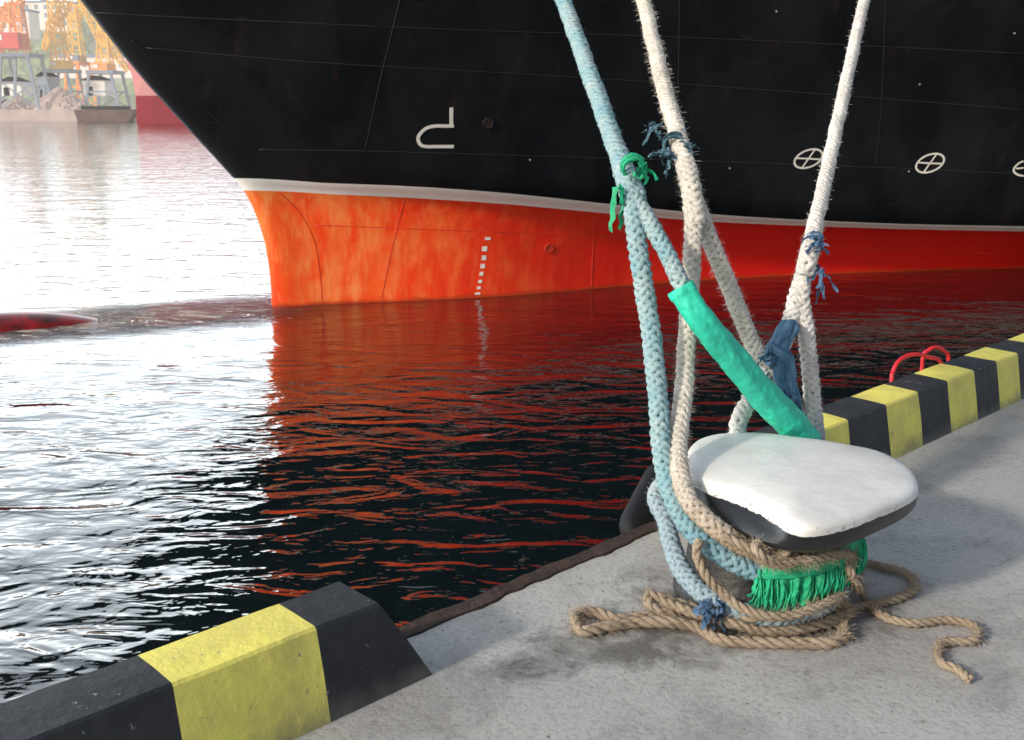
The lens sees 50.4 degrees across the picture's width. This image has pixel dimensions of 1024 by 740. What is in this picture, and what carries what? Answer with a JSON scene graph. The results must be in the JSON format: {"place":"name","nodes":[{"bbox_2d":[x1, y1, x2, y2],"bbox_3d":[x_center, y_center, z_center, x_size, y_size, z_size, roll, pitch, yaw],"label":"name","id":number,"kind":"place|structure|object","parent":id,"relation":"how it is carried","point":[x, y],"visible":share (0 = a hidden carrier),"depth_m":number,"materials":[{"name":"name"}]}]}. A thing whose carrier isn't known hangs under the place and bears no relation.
{"place":"outdoors","nodes":[
{"label":"outdoors","id":0,"kind":"place"},
{"bbox_2d":[0,0,85,20],"label":"sky","id":1,"kind":"structure","parent":0,"point":[1,1],"materials":[{"name":"white"}]},
{"bbox_2d":[0,108,135,120],"bbox_3d":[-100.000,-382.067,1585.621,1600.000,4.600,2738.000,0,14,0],"label":"shore","id":2,"kind":"structure","parent":0,"point":[37,115],"depth_m":255.18,"materials":[{"name":"grey concrete"}]},
{"bbox_2d":[0,2,13,100],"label":"harbour crane","id":3,"kind":"object","parent":2,"relation":"on","point":[5,5],"visible":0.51,"depth_m":275.81,"materials":[{"name":"metal"}]},
{"bbox_2d":[2,77,31,95],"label":"wharf shed","id":4,"kind":"structure","parent":2,"relation":"on","point":[6,91],"depth_m":266.85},
{"bbox_2d":[3,87,9,95],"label":"door","id":5,"kind":"structure","parent":4,"relation":"in","point":[6,90],"depth_m":266.64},
{"bbox_2d":[0,0,49,108],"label":"harbour crane","id":6,"kind":"object","parent":2,"relation":"on","point":[10,40],"visible":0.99,"depth_m":256.55,"materials":[{"name":"metal"}]},
{"bbox_2d":[36,71,58,98],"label":"wharf shed","id":7,"kind":"structure","parent":2,"relation":"on","point":[53,80],"depth_m":266.19,"materials":[{"name":"metal"}]},
{"bbox_2d":[41,0,84,100],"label":"harbour crane","id":8,"kind":"object","parent":2,"relation":"on","point":[58,67],"visible":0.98,"depth_m":264.82,"materials":[{"name":"metal"}]},
{"bbox_2d":[64,3,96,105],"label":"harbour crane","id":9,"kind":"object","parent":2,"relation":"on","point":[78,60],"visible":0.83,"depth_m":279.66,"materials":[{"name":"metal"}]},
{"bbox_2d":[82,75,113,95],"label":"wharf shed","id":10,"kind":"structure","parent":2,"relation":"on","point":[99,83],"depth_m":266.59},
{"bbox_2d":[77,0,131,108],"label":"harbour crane","id":11,"kind":"object","parent":2,"relation":"on","point":[99,68],"visible":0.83,"depth_m":263.25,"materials":[{"name":"metal"}]},
{"bbox_2d":[2,21,135,107],"bbox_3d":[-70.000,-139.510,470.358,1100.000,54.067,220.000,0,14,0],"label":"hills","id":12,"kind":"structure","parent":0,"point":[129,84],"depth_m":480.02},
{"bbox_2d":[0,9,40,38],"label":"hillside building","id":13,"kind":"structure","parent":12,"relation":"on","point":[32,19],"depth_m":433.20,"materials":[{"name":"paint"}]},
{"bbox_2d":[25,0,78,32],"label":"hillside building","id":14,"kind":"structure","parent":12,"relation":"on","point":[39,5],"depth_m":470.89,"materials":[{"name":"paint"}]},
{"bbox_2d":[2,0,135,106],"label":"hillside trees","id":15,"kind":"object","parent":12,"relation":"on","point":[36,66],"visible":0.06,"depth_m":439.23,"materials":[{"name":"green plant"}]},
{"bbox_2d":[52,55,131,78],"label":"hillside building","id":16,"kind":"structure","parent":0,"point":[92,59],"depth_m":330.77,"materials":[{"name":"paint"}]},
{"bbox_2d":[0,121,1023,703],"bbox_3d":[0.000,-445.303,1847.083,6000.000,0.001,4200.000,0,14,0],"label":"water","id":17,"kind":"structure","parent":0,"point":[198,433],"depth_m":13.15,"materials":[{"name":"black liquid"}]},
{"bbox_2d":[74,106,135,120],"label":"barge","id":18,"kind":"object","parent":17,"relation":"on","point":[105,113],"visible":0.77,"depth_m":251.55},
{"bbox_2d":[126,60,181,122],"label":"distant ship","id":19,"kind":"object","parent":17,"relation":"on","point":[151,107],"visible":0.12,"depth_m":224.48},
{"bbox_2d":[0,0,1023,331],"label":"cargo ship","id":20,"kind":"object","parent":17,"relation":"on","point":[384,150],"visible":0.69,"depth_m":19.25,"materials":[{"name":"red paint"}]},
{"bbox_2d":[294,399,1023,739],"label":"quay pavement","id":21,"kind":"structure","parent":0,"point":[588,689],"depth_m":3.03,"materials":[{"name":"concrete"}]},
{"bbox_2d":[0,581,432,739],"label":"quay kerb","id":22,"kind":"structure","parent":21,"relation":"on","point":[297,667],"depth_m":2.59,"materials":[{"name":"yellow paint"}]},
{"bbox_2d":[399,521,658,638],"bbox_3d":[0.233,0.704,3.722,4.770,0.154,0.095,-13,19,-43],"label":"quay edging","id":23,"kind":"object","parent":21,"relation":"on","point":[431,620],"visible":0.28,"depth_m":3.50,"materials":[{"name":"metal"}]},
{"bbox_2d":[400,424,1017,737],"bbox_3d":[1.244,0.761,3.212,5.067,0.006,2.046,-13,19,-43],"label":"grit","id":24,"kind":"object","parent":21,"relation":"on","point":[699,645],"visible":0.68,"depth_m":3.09,"materials":[{"name":"grey gravel"}]},
{"bbox_2d":[563,586,858,653],"bbox_3d":[0.579,0.725,3.196,0.860,0.144,0.290,2,14,9],"label":"hemp cord","id":25,"kind":"object","parent":21,"relation":"on","point":[652,616],"visible":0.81,"depth_m":3.17,"materials":[{"name":"beige fabric"}]},
{"bbox_2d":[658,592,861,637],"bbox_3d":[0.733,0.712,3.202,0.628,0.158,0.206,0,14,0],"label":"hemp cord","id":26,"kind":"object","parent":21,"relation":"on","point":[846,608],"visible":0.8,"depth_m":3.16,"materials":[{"name":"beige fabric"}]},
{"bbox_2d":[673,432,917,605],"bbox_3d":[0.835,0.499,3.376,0.744,0.456,0.749,-11,18,-39],"label":"mooring bollard","id":27,"kind":"object","parent":21,"relation":"on","point":[790,493],"visible":0.82,"depth_m":3.15,"materials":[{"name":"metal"}]},
{"bbox_2d":[555,0,820,581],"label":"mooring rope","id":28,"kind":"object","parent":27,"relation":"attached to","point":[776,408],"visible":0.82,"depth_m":3.37,"materials":[{"name":"blue fabric"}]},
{"bbox_2d":[634,0,811,576],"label":"mooring rope","id":29,"kind":"object","parent":27,"relation":"attached to","point":[699,228],"visible":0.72,"depth_m":3.49,"materials":[{"name":"beige fabric"}]},
{"bbox_2d":[645,0,869,626],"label":"mooring rope","id":30,"kind":"object","parent":27,"relation":"attached to","point":[778,357],"visible":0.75,"depth_m":3.73,"materials":[{"name":"white fabric"}]},
{"bbox_2d":[696,598,727,634],"bbox_3d":[0.586,0.730,3.161,0.099,0.117,0.076,8,16,29],"label":"cloth rag","id":31,"kind":"object","parent":30,"relation":"in","point":[717,612],"visible":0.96,"depth_m":3.16,"materials":[{"name":"blue fabric"}]},
{"bbox_2d":[687,534,846,627],"bbox_3d":[0.737,0.598,3.074,0.481,0.249,0.191,-1,14,-4],"label":"hemp cord","id":32,"kind":"object","parent":27,"relation":"attached to","point":[730,600],"visible":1,"depth_m":3.05,"materials":[{"name":"beige fabric"}]},
{"bbox_2d":[719,530,859,575],"bbox_3d":[0.798,0.518,3.034,0.480,0.198,0.174,-4,14,-15],"label":"hemp cord","id":33,"kind":"object","parent":27,"relation":"attached to","point":[781,558],"visible":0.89,"depth_m":2.98,"materials":[{"name":"beige fabric"}]},
{"bbox_2d":[747,537,869,610],"bbox_3d":[0.871,0.575,3.136,0.412,0.230,0.107,-6,15,-22],"label":"netting bundle","id":34,"kind":"object","parent":27,"relation":"attached to","point":[782,589],"visible":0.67,"depth_m":3.09,"materials":[{"name":"green fabric"}]},
{"bbox_2d":[815,557,927,619],"bbox_3d":[1.117,0.622,3.341,0.257,0.274,0.625,9,17,34],"label":"hemp cord","id":35,"kind":"object","parent":21,"relation":"on","point":[910,591],"visible":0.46,"depth_m":3.41,"materials":[{"name":"beige fabric"}]},
{"bbox_2d":[753,333,1023,458],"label":"quay kerb","id":36,"kind":"structure","parent":21,"relation":"on","point":[899,417],"depth_m":5.03,"materials":[{"name":"yellow paint"}]},
{"bbox_2d":[841,560,990,684],"bbox_3d":[1.144,0.675,3.116,0.424,0.273,0.410,8,16,30],"label":"hemp cord","id":37,"kind":"object","parent":21,"relation":"on","point":[941,643],"visible":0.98,"depth_m":3.16,"materials":[{"name":"beige fabric"}]},
{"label":"quay wall","id":38,"kind":"structure","parent":0,"visible":0},
{"bbox_2d":[619,464,655,533],"bbox_3d":[0.628,0.618,4.264,0.346,0.404,0.465,8,16,28],"label":"quay fender","id":39,"kind":"object","parent":38,"relation":"attached to","point":[636,513],"visible":0.33,"depth_m":4.18,"materials":[{"name":"black rubber"}]},
{"bbox_2d":[889,345,950,381],"bbox_3d":[2.129,1.290,5.860,0.201,2.926,0.829,9,16,32],"label":"quay ladder","id":40,"kind":"object","parent":38,"relation":"attached to","point":[923,355],"visible":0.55,"depth_m":5.38,"materials":[{"name":"red metal"}]},
{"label":"harbour pier","id":41,"kind":"object","parent":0,"visible":0},
{"bbox_2d":[1,96,31,108],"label":"rubble heap","id":42,"kind":"object","parent":41,"relation":"on","point":[17,102],"visible":0.69,"depth_m":260.36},
{"bbox_2d":[28,86,89,108],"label":"rubble heap","id":43,"kind":"object","parent":41,"relation":"on","point":[59,97],"visible":0.88,"depth_m":260.25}
]}

